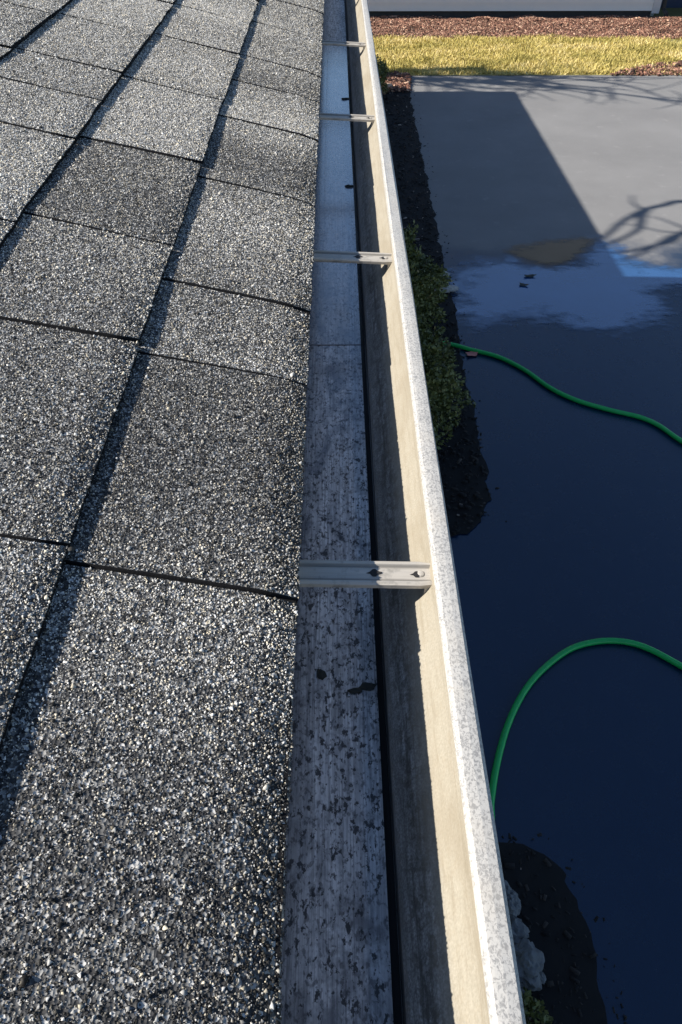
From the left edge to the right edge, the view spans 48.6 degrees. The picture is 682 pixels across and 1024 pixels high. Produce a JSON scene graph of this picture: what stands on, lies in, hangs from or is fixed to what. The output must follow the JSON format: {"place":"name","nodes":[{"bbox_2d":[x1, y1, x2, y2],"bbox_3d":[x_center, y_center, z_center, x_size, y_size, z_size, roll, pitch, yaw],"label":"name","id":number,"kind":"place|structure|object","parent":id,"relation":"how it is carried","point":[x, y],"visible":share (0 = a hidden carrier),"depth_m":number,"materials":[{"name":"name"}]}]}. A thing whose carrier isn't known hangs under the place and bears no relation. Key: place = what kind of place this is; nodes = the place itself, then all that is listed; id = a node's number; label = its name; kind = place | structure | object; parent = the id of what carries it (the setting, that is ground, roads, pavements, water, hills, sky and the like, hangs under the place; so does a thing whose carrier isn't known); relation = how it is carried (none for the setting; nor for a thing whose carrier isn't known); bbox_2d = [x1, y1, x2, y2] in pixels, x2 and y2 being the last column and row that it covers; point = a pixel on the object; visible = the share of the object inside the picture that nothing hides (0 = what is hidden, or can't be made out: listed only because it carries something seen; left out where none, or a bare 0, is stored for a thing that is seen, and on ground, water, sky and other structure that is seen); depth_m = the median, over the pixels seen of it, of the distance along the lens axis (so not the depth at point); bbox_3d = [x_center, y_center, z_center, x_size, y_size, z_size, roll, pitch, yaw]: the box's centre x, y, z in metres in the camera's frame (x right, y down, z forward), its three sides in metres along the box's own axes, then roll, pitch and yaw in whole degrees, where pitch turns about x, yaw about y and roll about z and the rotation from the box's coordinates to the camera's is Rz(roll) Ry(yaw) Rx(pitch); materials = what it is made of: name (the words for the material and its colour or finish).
{"place":"outdoors","nodes":[
{"label":"outdoors","id":0,"kind":"place"},
{"bbox_2d":[382,89,490,535],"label":"mulch","id":1,"kind":"object","parent":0,"point":[466,506],"visible":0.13,"depth_m":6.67,"materials":[{"name":"brown wood"}]},
{"bbox_2d":[376,54,390,93],"bbox_3d":[0.333,-5.660,9.812,0.639,0.515,0.821,0,44,0],"label":"evergreen shrub","id":2,"kind":"object","parent":1,"relation":"on","point":[383,71],"visible":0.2,"depth_m":9.73,"materials":[{"name":"green plant"}]},
{"bbox_2d":[380,70,411,94],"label":"mulch","id":3,"kind":"object","parent":1,"relation":"on","point":[399,81],"visible":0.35,"depth_m":10.37,"materials":[{"name":"brown wood"}]},
{"bbox_2d":[403,221,453,332],"bbox_3d":[0.163,-1.689,5.464,1.280,0.845,1.457,17,47,17],"label":"evergreen shrub","id":4,"kind":"object","parent":1,"relation":"on","point":[427,279],"visible":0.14,"depth_m":5.37,"materials":[{"name":"green plant"}]},
{"bbox_2d":[414,299,475,448],"bbox_3d":[0.159,-0.945,4.700,1.338,0.838,1.771,0,44,0],"label":"evergreen shrub","id":5,"kind":"object","parent":1,"relation":"on","point":[439,359],"visible":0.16,"depth_m":4.49,"materials":[{"name":"green plant"}]},
{"bbox_2d":[434,284,458,292],"bbox_3d":[0.860,-1.825,6.156,0.218,0.040,0.106,0,44,0],"label":"flat stone","id":6,"kind":"object","parent":1,"relation":"on","point":[450,288],"visible":0.5,"depth_m":6.14,"materials":[{"name":"grey stone"}]},
{"bbox_2d":[367,0,681,17],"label":"neighbor house","id":7,"kind":"structure","parent":0,"point":[508,8],"depth_m":13.30,"materials":[{"name":"plastic"}]},
{"bbox_2d":[409,75,681,1023],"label":"driveway","id":8,"kind":"structure","parent":0,"point":[585,539],"depth_m":4.33,"materials":[{"name":"concrete"}]},
{"bbox_2d":[410,82,506,521],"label":"mulch","id":9,"kind":"object","parent":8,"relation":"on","point":[462,322],"visible":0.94,"depth_m":5.67,"materials":[{"name":"brown wood"}]},
{"bbox_2d":[466,351,477,355],"bbox_3d":[0.954,-1.154,5.491,0.097,0.012,0.068,-12,45,-13],"label":"leaf","id":10,"kind":"object","parent":8,"relation":"on","point":[471,353],"visible":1,"depth_m":5.49,"materials":[{"name":"brown plant"}]},
{"bbox_2d":[509,238,592,264],"bbox_3d":[1.913,-2.312,6.700,1.016,0.001,0.742,0,44,0],"label":"silt patch","id":11,"kind":"object","parent":8,"relation":"on","point":[553,251],"visible":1,"depth_m":6.71,"materials":[{"name":"grey soil"}]},
{"bbox_2d":[496,828,627,1023],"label":"mulch","id":12,"kind":"object","parent":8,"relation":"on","point":[590,946],"visible":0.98,"depth_m":2.77,"materials":[{"name":"brown wood"}]},
{"bbox_2d":[443,341,681,818],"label":"garden hose","id":13,"kind":"object","parent":8,"relation":"on","point":[539,672],"visible":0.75,"depth_m":3.61,"materials":[{"name":"green rubber"}]},
{"bbox_2d":[450,237,681,329],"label":"puddle","id":14,"kind":"object","parent":8,"relation":"on","point":[605,289],"visible":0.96,"depth_m":6.18,"materials":[{"name":"liquid"}]},
{"bbox_2d":[412,8,681,75],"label":"ground","id":15,"kind":"structure","parent":0,"point":[673,12],"depth_m":13.61,"materials":[{"name":"brown soil"}]},
{"bbox_2d":[0,0,324,1023],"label":"house","id":16,"kind":"structure","parent":15,"relation":"on","point":[158,166],"depth_m":0.51,"materials":[{"name":"grey asphalt"}]},
{"bbox_2d":[280,0,525,1023],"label":"gutter","id":17,"kind":"object","parent":16,"relation":"attached to","point":[396,906],"visible":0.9,"depth_m":0.55,"materials":[{"name":"metal"}]},
{"bbox_2d":[317,669,326,679],"bbox_3d":[-0.015,0.126,0.584,0.008,0.002,0.010,0,44,0],"label":"debris","id":18,"kind":"object","parent":17,"relation":"on","point":[321,675],"visible":1,"depth_m":0.58,"materials":[{"name":"black plant"}]},
{"bbox_2d":[347,688,361,693],"bbox_3d":[0.011,0.136,0.574,0.011,0.002,0.006,-16,46,-16],"label":"debris","id":19,"kind":"object","parent":17,"relation":"on","point":[355,690],"visible":1,"depth_m":0.57,"materials":[{"name":"black plant"}]},
{"bbox_2d":[359,682,376,690],"bbox_3d":[0.020,0.133,0.576,0.014,0.003,0.007,0,44,0],"label":"debris","id":20,"kind":"object","parent":17,"relation":"on","point":[367,686],"visible":1,"depth_m":0.57,"materials":[{"name":"black plant"}]},
{"bbox_2d":[372,17,679,37],"bbox_3d":[6.895,-8.269,12.873,30.000,0.001,1.470,0,44,0],"label":"mulch strip","id":21,"kind":"object","parent":15,"relation":"on","point":[662,23],"depth_m":12.79,"materials":[{"name":"wood"}]},
{"bbox_2d":[370,14,681,38],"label":"mulch","id":22,"kind":"object","parent":21,"relation":"on","point":[522,22],"visible":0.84,"depth_m":12.64,"materials":[{"name":"brown wood"}]},
{"bbox_2d":[373,32,681,75],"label":"grass verge","id":23,"kind":"object","parent":15,"relation":"on","point":[553,65],"depth_m":10.96,"materials":[{"name":"plant"}]},
{"bbox_2d":[610,60,681,75],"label":"mulch","id":24,"kind":"object","parent":23,"relation":"on","point":[640,71],"visible":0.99,"depth_m":10.84,"materials":[{"name":"brown wood"}]},
{"bbox_2d":[498,840,604,1023],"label":"planting bed","id":25,"kind":"object","parent":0,"point":[559,924],"visible":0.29,"depth_m":2.73,"materials":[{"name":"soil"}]},
{"bbox_2d":[504,880,520,919],"bbox_3d":[0.600,1.417,2.744,0.117,0.123,0.120,-32,52,-29],"label":"rock","id":26,"kind":"object","parent":25,"relation":"on","point":[514,903],"visible":0.41,"depth_m":2.71,"materials":[{"name":"stone"}]},
{"bbox_2d":[510,917,529,943],"bbox_3d":[0.612,1.503,2.687,0.129,0.088,0.130,0,44,0],"label":"rock","id":27,"kind":"object","parent":25,"relation":"on","point":[520,929],"visible":0.35,"depth_m":2.67,"materials":[{"name":"stone"}]},
{"bbox_2d":[520,982,524,1005],"bbox_3d":[0.571,1.625,2.563,0.129,0.084,0.129,0,44,0],"label":"rock","id":28,"kind":"object","parent":25,"relation":"on","point":[522,986],"visible":0.04,"depth_m":2.56,"materials":[{"name":"stone"}]},
{"bbox_2d":[514,938,544,990],"bbox_3d":[0.633,1.556,2.608,0.143,0.113,0.155,0,44,0],"label":"rock","id":29,"kind":"object","parent":25,"relation":"on","point":[530,959],"visible":0.66,"depth_m":2.58,"materials":[{"name":"stone"}]},
{"bbox_2d":[521,986,553,1023],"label":"evergreen shrub","id":30,"kind":"object","parent":25,"relation":"on","point":[530,1005],"visible":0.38,"depth_m":2.50,"materials":[{"name":"green plant"}]},
{"bbox_2d":[539,971,545,983],"bbox_3d":[0.690,1.605,2.608,0.040,0.029,0.039,24,49,22],"label":"rock","id":31,"kind":"object","parent":25,"relation":"on","point":[543,978],"visible":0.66,"depth_m":2.60,"materials":[{"name":"stone"}]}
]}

